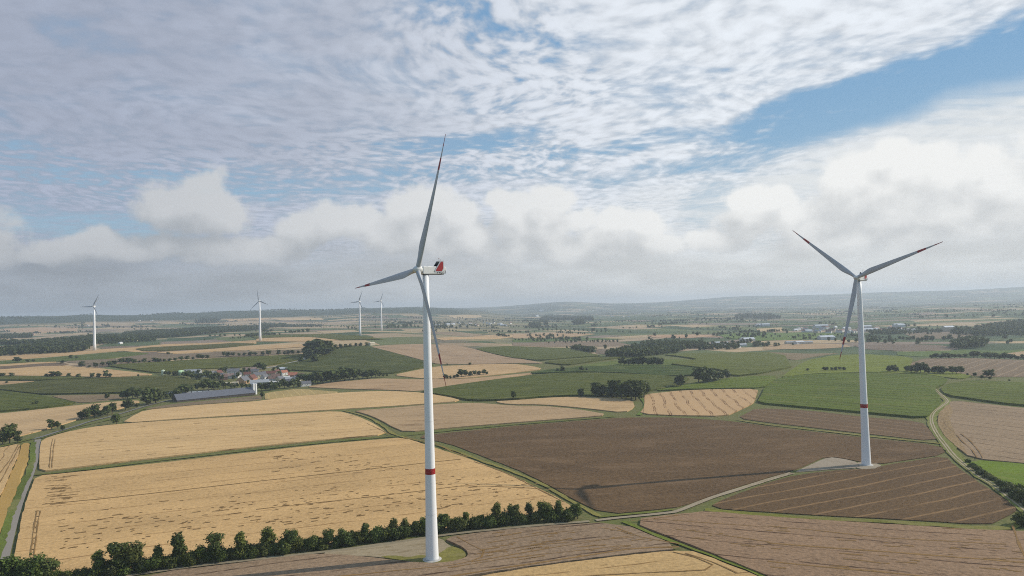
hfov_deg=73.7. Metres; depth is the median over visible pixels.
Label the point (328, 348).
poplar tree
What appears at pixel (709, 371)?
broadleaf tree
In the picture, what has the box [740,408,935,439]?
ploughed field
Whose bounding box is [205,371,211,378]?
broadleaf tree
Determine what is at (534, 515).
shrub
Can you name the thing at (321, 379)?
broadleaf tree
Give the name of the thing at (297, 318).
wheat field
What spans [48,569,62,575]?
shrub
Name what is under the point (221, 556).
shrub
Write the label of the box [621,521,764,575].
verge
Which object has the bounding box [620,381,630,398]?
broadleaf tree
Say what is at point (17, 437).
broadleaf tree
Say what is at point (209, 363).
maize field
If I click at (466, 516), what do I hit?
poplar tree
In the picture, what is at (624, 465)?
ploughed field
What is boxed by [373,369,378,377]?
broadleaf tree
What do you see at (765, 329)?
wheat field
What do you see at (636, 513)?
verge
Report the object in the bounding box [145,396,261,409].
bare ground
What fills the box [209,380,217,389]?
broadleaf tree
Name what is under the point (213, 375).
broadleaf tree
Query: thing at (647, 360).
broadleaf tree
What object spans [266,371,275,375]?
house
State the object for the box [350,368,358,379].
broadleaf tree
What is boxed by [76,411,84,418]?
broadleaf tree
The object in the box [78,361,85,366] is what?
broadleaf tree
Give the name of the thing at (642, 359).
broadleaf tree
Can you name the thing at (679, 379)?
broadleaf tree
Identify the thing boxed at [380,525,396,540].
shrub
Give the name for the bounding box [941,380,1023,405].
maize field
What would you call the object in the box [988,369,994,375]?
broadleaf tree
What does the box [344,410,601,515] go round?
verge
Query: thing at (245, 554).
shrub
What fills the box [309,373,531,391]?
wheat field
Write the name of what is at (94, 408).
broadleaf tree
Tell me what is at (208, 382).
broadleaf tree
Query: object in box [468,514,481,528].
shrub
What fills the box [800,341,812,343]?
farm building
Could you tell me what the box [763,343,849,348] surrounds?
wheat field
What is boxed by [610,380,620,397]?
broadleaf tree
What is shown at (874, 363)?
clover field
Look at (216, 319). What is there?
woodland
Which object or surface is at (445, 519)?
broadleaf tree
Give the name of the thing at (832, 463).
gravel pad
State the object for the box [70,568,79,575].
shrub
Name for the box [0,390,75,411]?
maize field
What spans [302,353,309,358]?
poplar tree
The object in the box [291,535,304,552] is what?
shrub
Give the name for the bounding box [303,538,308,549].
broadleaf tree
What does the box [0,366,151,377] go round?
wheat field
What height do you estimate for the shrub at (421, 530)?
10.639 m
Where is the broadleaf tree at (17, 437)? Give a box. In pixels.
[13,430,22,442]
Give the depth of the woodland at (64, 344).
2570.24 m
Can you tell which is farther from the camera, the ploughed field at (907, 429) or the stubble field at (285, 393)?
the stubble field at (285, 393)
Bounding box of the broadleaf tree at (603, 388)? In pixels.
[601,384,606,396]
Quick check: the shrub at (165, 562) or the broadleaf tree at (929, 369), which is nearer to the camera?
the shrub at (165, 562)
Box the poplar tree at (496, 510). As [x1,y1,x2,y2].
[491,501,500,524]
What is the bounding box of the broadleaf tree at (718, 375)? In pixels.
[715,371,721,379]
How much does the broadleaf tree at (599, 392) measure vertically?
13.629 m
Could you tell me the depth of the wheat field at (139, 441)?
765.39 m
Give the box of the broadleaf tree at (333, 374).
[324,370,339,382]
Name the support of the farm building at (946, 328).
on the ground at (794, 307)
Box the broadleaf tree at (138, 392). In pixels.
[133,388,141,397]
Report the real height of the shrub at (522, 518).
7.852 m
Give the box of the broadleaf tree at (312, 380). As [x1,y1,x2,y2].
[310,376,316,384]
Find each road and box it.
[0,439,40,558]
[34,399,171,438]
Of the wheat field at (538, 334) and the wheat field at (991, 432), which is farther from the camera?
the wheat field at (538, 334)
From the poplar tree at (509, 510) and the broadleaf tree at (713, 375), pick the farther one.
the broadleaf tree at (713, 375)
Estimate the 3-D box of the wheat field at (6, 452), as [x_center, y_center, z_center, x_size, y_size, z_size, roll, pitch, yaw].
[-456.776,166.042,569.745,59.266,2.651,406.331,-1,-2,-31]
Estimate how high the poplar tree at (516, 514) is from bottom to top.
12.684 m
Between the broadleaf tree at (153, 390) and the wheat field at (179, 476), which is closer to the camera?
the wheat field at (179, 476)
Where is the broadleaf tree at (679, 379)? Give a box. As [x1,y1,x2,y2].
[674,374,685,385]
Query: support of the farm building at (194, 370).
on the ground at (794, 307)
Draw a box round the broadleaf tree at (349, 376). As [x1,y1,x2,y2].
[344,368,354,379]
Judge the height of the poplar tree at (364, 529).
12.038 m
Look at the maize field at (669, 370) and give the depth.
1346.49 m
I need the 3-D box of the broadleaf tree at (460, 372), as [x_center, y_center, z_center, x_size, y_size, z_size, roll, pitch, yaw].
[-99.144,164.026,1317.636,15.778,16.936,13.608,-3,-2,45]
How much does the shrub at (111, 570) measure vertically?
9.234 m
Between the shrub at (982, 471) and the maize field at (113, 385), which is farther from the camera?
the maize field at (113, 385)
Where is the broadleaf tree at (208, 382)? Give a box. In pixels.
[203,378,212,389]
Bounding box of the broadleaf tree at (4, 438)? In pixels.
[0,430,9,444]
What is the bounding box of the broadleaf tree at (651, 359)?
[649,356,656,364]
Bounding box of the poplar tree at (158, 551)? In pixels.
[152,544,163,563]
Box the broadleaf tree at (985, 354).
[980,352,990,357]
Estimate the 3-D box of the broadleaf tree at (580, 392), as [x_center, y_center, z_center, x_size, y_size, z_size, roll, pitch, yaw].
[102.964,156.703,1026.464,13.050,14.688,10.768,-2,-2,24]
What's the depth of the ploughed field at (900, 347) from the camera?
1837.81 m
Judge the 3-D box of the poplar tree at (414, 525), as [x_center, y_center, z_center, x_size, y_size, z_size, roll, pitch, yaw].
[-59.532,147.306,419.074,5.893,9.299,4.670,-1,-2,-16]
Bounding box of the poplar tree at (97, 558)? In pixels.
[90,549,106,575]
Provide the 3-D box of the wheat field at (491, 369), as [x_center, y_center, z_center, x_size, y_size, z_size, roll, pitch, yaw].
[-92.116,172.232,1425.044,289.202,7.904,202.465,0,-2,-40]
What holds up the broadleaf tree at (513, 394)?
on the ground at (794, 307)
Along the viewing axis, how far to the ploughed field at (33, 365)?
1605.37 m
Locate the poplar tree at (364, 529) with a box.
[360,523,369,542]
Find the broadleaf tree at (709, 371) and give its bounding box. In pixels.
[706,368,713,381]
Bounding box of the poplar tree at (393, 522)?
[388,518,397,538]
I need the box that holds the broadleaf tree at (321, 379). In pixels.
[318,372,324,383]
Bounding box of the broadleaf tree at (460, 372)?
[457,369,464,376]
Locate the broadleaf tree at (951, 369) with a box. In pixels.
[947,366,954,371]
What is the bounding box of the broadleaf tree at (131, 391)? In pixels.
[125,387,136,398]
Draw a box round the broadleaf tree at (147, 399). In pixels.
[139,391,152,404]
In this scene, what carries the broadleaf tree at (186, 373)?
on the ground at (794, 307)
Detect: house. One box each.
[223,373,233,378]
[227,368,239,372]
[234,371,242,377]
[236,375,250,383]
[248,374,257,379]
[250,379,268,383]
[253,371,266,378]
[260,374,268,378]
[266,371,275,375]
[268,376,275,380]
[275,376,284,380]
[280,370,287,375]
[288,372,297,376]
[301,380,310,386]
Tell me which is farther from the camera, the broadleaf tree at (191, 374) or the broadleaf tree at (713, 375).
the broadleaf tree at (191, 374)
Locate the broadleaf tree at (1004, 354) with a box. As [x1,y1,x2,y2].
[1001,352,1007,358]
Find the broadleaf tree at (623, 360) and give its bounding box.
[620,356,626,363]
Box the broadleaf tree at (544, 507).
[536,499,554,521]
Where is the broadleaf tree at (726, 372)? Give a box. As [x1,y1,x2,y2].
[722,369,729,377]
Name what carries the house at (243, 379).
on the ground at (794, 307)
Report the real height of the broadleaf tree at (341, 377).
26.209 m
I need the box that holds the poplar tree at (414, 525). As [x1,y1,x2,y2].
[411,521,418,535]
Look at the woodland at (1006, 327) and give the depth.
2508.12 m
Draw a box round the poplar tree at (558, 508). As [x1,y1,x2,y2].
[554,500,563,519]
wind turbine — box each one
[84,296,98,349]
[251,291,267,340]
[351,293,362,335]
[355,134,445,562]
[376,294,383,330]
[794,231,942,465]
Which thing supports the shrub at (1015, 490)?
on the ground at (794, 307)
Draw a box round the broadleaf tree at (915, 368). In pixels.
[913,365,919,371]
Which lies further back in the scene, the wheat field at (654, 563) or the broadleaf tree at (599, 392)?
the broadleaf tree at (599, 392)
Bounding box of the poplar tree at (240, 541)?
[233,531,247,556]
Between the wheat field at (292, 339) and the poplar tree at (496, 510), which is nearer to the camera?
the poplar tree at (496, 510)
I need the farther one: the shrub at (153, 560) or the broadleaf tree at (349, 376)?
the broadleaf tree at (349, 376)
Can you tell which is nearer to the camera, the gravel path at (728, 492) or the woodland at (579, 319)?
the gravel path at (728, 492)
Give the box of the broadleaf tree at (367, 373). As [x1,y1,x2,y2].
[364,370,371,377]
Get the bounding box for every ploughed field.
[0,363,68,368]
[53,394,123,402]
[65,349,301,364]
[421,417,944,513]
[513,341,629,346]
[596,349,609,355]
[712,457,1016,523]
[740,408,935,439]
[771,352,837,359]
[854,344,957,350]
[905,333,972,338]
[910,358,1023,376]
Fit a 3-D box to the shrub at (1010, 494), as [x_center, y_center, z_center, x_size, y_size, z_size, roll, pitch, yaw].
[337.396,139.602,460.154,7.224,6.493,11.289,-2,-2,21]
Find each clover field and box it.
[782,354,971,378]
[970,460,1023,484]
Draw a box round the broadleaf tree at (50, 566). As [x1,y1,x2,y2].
[38,555,62,575]
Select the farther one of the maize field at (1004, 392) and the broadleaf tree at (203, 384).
the broadleaf tree at (203, 384)
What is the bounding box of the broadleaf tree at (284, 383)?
[280,379,288,388]
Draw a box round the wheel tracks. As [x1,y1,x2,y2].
[0,415,1023,575]
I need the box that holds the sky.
[0,0,1023,316]
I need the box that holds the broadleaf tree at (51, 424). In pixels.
[46,419,54,429]
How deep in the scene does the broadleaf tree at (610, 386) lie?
1010.48 m
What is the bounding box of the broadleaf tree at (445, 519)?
[437,513,451,531]
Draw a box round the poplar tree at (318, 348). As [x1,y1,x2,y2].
[304,339,324,353]
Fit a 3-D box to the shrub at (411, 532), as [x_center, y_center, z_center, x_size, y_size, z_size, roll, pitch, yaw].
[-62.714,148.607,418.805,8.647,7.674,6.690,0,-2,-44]
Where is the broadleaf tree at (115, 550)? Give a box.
[104,542,128,568]
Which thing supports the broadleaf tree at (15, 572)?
on the ground at (794, 307)
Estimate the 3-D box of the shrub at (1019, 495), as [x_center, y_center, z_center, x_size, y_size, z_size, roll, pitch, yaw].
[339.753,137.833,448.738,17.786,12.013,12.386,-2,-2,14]
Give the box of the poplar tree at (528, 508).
[524,501,533,522]
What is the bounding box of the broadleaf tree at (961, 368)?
[958,366,964,371]
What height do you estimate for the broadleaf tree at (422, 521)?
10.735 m
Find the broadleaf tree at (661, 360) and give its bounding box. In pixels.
[657,358,663,363]
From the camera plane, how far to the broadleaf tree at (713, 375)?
1155.91 m
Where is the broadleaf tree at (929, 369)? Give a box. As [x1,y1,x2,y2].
[924,366,932,372]
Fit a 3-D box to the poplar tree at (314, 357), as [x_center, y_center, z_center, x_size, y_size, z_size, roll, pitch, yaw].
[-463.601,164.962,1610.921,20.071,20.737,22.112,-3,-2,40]
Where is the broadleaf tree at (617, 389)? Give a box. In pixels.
[614,382,622,397]
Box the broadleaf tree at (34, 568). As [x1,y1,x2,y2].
[13,552,46,575]
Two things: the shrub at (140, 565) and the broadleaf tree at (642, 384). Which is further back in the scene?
the broadleaf tree at (642, 384)
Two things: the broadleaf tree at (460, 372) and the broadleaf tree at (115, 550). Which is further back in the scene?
the broadleaf tree at (460, 372)
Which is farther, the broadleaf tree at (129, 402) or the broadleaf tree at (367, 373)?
the broadleaf tree at (367, 373)
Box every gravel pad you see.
[324,538,450,557]
[796,457,859,471]
[857,462,880,468]
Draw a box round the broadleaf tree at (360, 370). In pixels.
[356,368,362,378]
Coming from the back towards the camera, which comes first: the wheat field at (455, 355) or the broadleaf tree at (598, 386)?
the wheat field at (455, 355)
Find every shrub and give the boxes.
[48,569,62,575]
[58,569,72,575]
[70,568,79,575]
[74,566,90,575]
[86,566,96,575]
[95,563,106,575]
[103,559,121,575]
[115,555,138,575]
[132,555,147,574]
[141,557,152,570]
[147,554,163,569]
[159,553,178,568]
[164,555,179,569]
[180,553,196,565]
[181,550,201,566]
[201,551,214,563]
[215,548,226,561]
[225,545,238,560]
[238,542,255,559]
[247,546,259,558]
[255,541,268,556]
[269,542,279,554]
[275,536,292,554]
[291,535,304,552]
[306,531,320,550]
[316,537,329,550]
[331,533,340,548]
[338,531,356,546]
[353,530,365,544]
[365,533,374,541]
[367,525,383,542]
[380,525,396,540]
[388,523,410,539]
[407,524,414,535]
[415,521,425,536]
[437,518,443,532]
[446,517,465,532]
[451,516,469,531]
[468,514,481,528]
[481,514,496,528]
[496,508,511,526]
[517,512,528,524]
[530,511,541,522]
[542,505,562,522]
[562,507,575,521]
[970,465,982,470]
[975,469,987,474]
[982,472,993,477]
[987,475,997,480]
[999,480,1011,487]
[1001,483,1016,491]
[1006,491,1014,499]
[1010,511,1023,524]
[1012,487,1023,500]
[1013,488,1023,502]
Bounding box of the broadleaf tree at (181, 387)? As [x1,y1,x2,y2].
[177,384,185,391]
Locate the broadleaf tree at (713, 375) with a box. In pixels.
[709,371,716,380]
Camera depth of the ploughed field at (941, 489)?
474.89 m
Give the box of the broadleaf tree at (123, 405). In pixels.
[121,400,128,409]
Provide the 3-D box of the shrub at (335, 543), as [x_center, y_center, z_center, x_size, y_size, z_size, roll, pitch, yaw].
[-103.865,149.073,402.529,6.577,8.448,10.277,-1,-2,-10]
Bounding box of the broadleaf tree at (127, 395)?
[121,389,129,398]
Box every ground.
[0,287,1023,575]
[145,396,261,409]
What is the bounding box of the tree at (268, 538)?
[259,526,277,554]
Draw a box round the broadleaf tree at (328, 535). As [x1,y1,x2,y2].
[320,528,334,544]
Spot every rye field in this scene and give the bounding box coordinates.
[150,522,672,575]
[640,511,1023,575]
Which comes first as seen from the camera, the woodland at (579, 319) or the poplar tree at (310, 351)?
the poplar tree at (310, 351)
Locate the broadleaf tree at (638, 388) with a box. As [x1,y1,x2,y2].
[631,382,643,399]
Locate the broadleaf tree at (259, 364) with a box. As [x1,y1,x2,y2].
[256,362,263,369]
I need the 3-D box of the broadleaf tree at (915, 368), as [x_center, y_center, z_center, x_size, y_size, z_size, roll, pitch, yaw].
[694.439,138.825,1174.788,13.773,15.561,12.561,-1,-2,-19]
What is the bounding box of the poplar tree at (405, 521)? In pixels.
[400,517,409,526]
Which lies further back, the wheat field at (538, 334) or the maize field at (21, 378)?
the wheat field at (538, 334)
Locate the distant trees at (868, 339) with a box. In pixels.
[0,304,1023,348]
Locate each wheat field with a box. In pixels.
[0,340,255,359]
[0,362,54,366]
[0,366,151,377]
[0,381,32,384]
[0,400,138,438]
[0,444,19,494]
[4,327,77,332]
[14,438,570,571]
[39,411,384,471]
[124,391,458,422]
[156,344,304,353]
[228,318,268,320]
[256,337,335,341]
[269,318,322,319]
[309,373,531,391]
[356,403,603,431]
[372,344,541,364]
[396,364,540,378]
[437,334,512,339]
[447,315,481,318]
[483,551,756,575]
[497,397,633,412]
[513,333,591,337]
[640,389,757,416]
[648,334,719,337]
[756,327,781,331]
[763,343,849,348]
[949,401,1023,463]
[1007,351,1023,355]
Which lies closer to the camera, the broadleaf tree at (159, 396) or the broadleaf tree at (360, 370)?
the broadleaf tree at (159, 396)
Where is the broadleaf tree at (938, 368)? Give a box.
[936,366,942,372]
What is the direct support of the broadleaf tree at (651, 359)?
on the ground at (794, 307)
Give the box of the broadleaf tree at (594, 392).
[590,382,597,394]
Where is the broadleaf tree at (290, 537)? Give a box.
[281,528,298,544]
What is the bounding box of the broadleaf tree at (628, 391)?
[623,379,639,399]
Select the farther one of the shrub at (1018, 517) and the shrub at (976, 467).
the shrub at (976, 467)
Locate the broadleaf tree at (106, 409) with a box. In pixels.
[102,405,110,415]
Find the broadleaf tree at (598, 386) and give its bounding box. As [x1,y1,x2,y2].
[592,382,603,396]
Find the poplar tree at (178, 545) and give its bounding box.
[167,531,187,565]
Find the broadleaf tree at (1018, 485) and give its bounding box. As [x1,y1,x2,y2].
[1015,483,1023,488]
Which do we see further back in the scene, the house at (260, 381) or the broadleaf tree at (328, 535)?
the house at (260, 381)
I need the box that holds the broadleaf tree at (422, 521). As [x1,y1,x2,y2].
[419,516,425,528]
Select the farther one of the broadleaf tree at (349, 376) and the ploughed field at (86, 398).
the broadleaf tree at (349, 376)
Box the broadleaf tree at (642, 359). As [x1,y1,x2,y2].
[639,356,645,364]
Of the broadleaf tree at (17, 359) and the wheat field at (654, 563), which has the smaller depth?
the wheat field at (654, 563)
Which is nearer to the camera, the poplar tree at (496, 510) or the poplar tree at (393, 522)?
the poplar tree at (393, 522)
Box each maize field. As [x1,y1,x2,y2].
[0,376,90,380]
[0,376,199,394]
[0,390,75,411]
[108,354,302,372]
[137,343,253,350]
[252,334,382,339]
[277,345,432,373]
[423,372,688,400]
[476,346,599,360]
[531,364,714,375]
[545,357,619,364]
[657,376,775,390]
[666,352,790,375]
[758,372,946,417]
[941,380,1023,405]
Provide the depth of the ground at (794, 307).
3313.86 m
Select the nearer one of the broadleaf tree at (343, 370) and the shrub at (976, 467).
the shrub at (976, 467)
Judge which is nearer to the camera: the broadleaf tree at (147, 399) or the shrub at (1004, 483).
the shrub at (1004, 483)
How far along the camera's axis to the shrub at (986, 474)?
513.21 m
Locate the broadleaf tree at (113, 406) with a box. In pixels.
[109,402,116,413]
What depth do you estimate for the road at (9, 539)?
484.10 m
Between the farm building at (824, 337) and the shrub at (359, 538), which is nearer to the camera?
the shrub at (359, 538)
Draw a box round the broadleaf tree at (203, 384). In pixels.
[198,381,207,390]
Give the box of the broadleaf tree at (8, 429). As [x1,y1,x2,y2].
[0,423,17,442]
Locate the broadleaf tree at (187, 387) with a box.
[182,384,191,391]
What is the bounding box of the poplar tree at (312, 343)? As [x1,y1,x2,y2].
[301,340,323,354]
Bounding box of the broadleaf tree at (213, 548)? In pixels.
[203,531,226,561]
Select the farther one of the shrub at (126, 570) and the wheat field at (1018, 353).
the wheat field at (1018, 353)
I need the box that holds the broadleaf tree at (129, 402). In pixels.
[124,398,134,406]
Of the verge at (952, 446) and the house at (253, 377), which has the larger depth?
the house at (253, 377)
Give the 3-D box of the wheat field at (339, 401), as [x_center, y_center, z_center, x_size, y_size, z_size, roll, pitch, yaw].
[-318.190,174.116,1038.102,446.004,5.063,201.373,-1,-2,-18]
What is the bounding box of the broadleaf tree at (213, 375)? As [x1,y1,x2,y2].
[210,372,217,378]
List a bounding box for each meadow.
[0,351,148,363]
[513,337,620,341]
[574,359,685,366]
[720,333,842,340]
[897,349,1023,356]
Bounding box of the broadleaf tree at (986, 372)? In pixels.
[982,370,991,376]
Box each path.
[120,520,589,575]
[595,472,793,520]
[929,391,1023,509]
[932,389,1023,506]
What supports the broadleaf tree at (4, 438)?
on the ground at (794, 307)
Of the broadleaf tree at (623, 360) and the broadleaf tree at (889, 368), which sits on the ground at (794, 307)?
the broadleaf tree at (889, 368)
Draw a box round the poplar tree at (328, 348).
[322,340,333,353]
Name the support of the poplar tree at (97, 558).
on the ground at (794, 307)
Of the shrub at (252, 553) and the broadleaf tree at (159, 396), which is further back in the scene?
the broadleaf tree at (159, 396)
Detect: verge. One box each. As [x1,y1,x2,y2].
[0,438,33,446]
[0,442,35,557]
[35,416,615,474]
[41,407,147,437]
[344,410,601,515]
[381,546,466,562]
[599,509,673,516]
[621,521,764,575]
[637,398,643,414]
[704,508,1021,529]
[740,420,939,443]
[926,389,1023,510]
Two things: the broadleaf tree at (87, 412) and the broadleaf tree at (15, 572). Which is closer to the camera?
the broadleaf tree at (15, 572)
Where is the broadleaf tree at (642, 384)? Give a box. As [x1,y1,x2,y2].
[633,379,645,397]
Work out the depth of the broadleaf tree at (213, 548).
382.53 m
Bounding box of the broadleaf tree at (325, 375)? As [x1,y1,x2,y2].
[323,371,331,382]
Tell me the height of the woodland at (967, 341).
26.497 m
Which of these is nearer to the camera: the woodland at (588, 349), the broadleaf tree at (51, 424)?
the broadleaf tree at (51, 424)
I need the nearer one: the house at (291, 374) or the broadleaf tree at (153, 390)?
the broadleaf tree at (153, 390)
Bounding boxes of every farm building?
[183,369,201,373]
[739,337,754,340]
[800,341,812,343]
[813,324,827,327]
[817,335,834,339]
[895,324,905,326]
[941,326,953,330]
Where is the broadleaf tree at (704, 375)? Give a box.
[697,366,708,381]
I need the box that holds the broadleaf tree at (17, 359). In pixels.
[12,357,22,360]
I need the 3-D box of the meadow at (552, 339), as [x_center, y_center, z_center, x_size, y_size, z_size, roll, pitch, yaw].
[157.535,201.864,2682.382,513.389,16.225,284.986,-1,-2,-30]
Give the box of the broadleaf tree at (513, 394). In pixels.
[511,391,516,397]
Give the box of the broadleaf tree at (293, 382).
[290,378,297,387]
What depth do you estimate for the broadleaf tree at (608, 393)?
1006.69 m
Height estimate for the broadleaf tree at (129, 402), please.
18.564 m
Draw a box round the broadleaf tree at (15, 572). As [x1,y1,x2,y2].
[9,556,32,575]
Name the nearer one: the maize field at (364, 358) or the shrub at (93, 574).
the shrub at (93, 574)
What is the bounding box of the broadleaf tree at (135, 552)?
[123,540,145,571]
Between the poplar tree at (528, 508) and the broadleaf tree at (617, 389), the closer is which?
the poplar tree at (528, 508)
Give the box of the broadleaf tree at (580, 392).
[577,387,584,396]
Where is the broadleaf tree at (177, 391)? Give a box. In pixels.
[172,388,181,393]
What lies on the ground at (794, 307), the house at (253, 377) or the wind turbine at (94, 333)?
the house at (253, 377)
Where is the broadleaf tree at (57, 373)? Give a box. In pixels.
[52,371,62,375]
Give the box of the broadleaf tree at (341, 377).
[336,368,345,381]
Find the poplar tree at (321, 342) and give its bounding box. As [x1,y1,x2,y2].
[313,339,326,353]
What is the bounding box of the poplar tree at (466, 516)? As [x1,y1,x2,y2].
[463,512,469,529]
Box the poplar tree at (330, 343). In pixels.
[326,340,336,352]
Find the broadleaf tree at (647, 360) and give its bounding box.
[644,357,649,364]
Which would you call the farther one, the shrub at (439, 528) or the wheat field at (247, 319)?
the wheat field at (247, 319)
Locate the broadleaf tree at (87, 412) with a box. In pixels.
[82,408,90,417]
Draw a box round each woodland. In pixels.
[0,325,269,355]
[195,317,319,327]
[528,313,780,325]
[569,344,596,352]
[605,339,769,356]
[866,318,1023,336]
[949,335,989,347]
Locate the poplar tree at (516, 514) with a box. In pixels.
[512,504,520,523]
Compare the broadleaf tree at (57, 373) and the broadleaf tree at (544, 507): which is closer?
the broadleaf tree at (544, 507)
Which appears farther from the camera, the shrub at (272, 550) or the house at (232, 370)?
the house at (232, 370)
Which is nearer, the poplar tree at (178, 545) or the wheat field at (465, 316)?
the poplar tree at (178, 545)
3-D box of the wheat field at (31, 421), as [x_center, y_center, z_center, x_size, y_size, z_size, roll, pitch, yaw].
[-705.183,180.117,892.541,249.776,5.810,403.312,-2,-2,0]
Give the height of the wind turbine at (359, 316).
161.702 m
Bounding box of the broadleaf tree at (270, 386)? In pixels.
[267,381,274,390]
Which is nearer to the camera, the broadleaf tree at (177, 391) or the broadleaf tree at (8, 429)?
the broadleaf tree at (8, 429)
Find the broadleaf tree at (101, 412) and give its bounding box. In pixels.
[97,410,104,415]
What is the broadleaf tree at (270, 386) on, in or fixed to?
on the ground at (794, 307)
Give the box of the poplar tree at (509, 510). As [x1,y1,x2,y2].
[506,503,515,524]
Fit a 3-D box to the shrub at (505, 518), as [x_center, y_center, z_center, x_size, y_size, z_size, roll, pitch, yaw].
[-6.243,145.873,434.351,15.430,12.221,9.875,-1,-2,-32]
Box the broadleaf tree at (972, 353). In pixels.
[968,351,978,357]
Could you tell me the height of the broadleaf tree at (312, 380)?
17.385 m
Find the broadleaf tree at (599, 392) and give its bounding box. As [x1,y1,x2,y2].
[596,389,601,395]
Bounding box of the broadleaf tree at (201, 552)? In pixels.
[193,544,207,563]
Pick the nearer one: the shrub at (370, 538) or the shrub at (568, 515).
the shrub at (370, 538)
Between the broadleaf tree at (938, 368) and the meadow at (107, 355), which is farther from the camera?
the meadow at (107, 355)
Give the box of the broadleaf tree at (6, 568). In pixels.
[0,554,20,575]
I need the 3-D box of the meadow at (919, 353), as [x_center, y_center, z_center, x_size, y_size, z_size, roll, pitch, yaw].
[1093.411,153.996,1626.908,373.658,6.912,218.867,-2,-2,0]
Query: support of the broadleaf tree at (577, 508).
on the ground at (794, 307)
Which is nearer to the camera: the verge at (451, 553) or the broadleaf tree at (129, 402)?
the verge at (451, 553)
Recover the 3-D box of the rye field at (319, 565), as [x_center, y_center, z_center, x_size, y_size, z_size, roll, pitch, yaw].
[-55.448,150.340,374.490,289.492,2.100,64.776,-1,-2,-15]
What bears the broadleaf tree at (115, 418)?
on the ground at (794, 307)
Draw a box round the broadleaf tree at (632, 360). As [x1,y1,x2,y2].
[629,357,636,364]
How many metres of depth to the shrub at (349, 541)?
402.55 m
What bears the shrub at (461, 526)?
on the ground at (794, 307)
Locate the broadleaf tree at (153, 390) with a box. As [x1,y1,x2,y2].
[144,387,157,403]
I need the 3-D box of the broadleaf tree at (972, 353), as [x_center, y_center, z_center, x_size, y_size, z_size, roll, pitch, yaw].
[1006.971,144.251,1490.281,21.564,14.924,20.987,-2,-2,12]
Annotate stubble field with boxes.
[0,443,29,531]
[265,389,336,398]
[938,405,966,453]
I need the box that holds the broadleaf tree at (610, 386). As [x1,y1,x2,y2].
[606,380,616,397]
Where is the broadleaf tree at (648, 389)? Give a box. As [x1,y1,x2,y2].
[642,380,650,395]
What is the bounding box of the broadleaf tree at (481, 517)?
[477,514,484,527]
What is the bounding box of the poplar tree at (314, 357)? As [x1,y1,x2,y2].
[310,354,318,360]
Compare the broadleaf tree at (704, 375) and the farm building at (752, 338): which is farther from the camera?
the farm building at (752, 338)
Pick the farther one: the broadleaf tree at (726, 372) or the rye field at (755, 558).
the broadleaf tree at (726, 372)
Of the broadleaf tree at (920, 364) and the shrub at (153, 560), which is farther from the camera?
the broadleaf tree at (920, 364)
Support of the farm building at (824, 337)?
on the ground at (794, 307)
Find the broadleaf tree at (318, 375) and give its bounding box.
[311,371,322,383]
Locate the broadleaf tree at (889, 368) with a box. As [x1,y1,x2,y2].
[885,365,893,370]
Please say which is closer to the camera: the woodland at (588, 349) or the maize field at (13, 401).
the maize field at (13, 401)
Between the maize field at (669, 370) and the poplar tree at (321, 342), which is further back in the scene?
the poplar tree at (321, 342)
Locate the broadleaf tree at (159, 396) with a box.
[153,389,162,402]
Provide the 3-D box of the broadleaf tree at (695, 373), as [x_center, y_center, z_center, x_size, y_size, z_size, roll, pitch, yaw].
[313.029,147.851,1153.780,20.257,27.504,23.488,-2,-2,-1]
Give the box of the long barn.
[171,386,255,401]
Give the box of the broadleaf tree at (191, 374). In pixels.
[188,371,194,378]
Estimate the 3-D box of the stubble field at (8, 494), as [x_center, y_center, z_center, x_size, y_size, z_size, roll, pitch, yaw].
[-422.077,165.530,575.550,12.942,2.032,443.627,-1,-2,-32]
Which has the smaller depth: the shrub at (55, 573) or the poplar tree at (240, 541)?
the shrub at (55, 573)
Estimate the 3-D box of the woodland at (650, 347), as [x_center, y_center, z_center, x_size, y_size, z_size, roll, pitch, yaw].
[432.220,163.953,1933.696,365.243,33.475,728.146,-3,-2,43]
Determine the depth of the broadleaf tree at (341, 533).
402.87 m
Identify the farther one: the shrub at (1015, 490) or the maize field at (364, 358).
the maize field at (364, 358)
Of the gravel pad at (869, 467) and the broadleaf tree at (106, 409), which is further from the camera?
the broadleaf tree at (106, 409)
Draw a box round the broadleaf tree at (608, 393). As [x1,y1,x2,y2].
[605,388,611,395]
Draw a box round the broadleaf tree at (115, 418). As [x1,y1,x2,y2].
[110,413,120,423]
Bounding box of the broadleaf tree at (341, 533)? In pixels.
[337,527,349,545]
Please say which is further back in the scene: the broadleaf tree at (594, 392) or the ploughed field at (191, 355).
the ploughed field at (191, 355)
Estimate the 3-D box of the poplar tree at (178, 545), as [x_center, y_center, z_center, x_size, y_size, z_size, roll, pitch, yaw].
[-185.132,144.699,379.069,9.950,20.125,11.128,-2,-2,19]
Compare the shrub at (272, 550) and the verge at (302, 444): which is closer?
the shrub at (272, 550)
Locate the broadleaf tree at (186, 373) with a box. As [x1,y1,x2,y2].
[184,370,190,377]
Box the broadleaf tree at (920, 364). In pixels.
[915,362,924,371]
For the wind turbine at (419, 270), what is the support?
on the gravel pad at (411, 548)
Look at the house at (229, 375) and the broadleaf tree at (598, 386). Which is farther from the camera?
the house at (229, 375)
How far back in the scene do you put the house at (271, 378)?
1336.91 m
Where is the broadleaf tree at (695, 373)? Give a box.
[691,368,701,381]
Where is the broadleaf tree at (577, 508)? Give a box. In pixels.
[570,503,584,518]
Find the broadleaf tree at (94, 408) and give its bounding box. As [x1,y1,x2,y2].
[86,403,100,417]
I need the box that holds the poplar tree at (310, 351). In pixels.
[303,348,312,358]
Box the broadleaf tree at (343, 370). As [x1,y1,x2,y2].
[339,367,350,380]

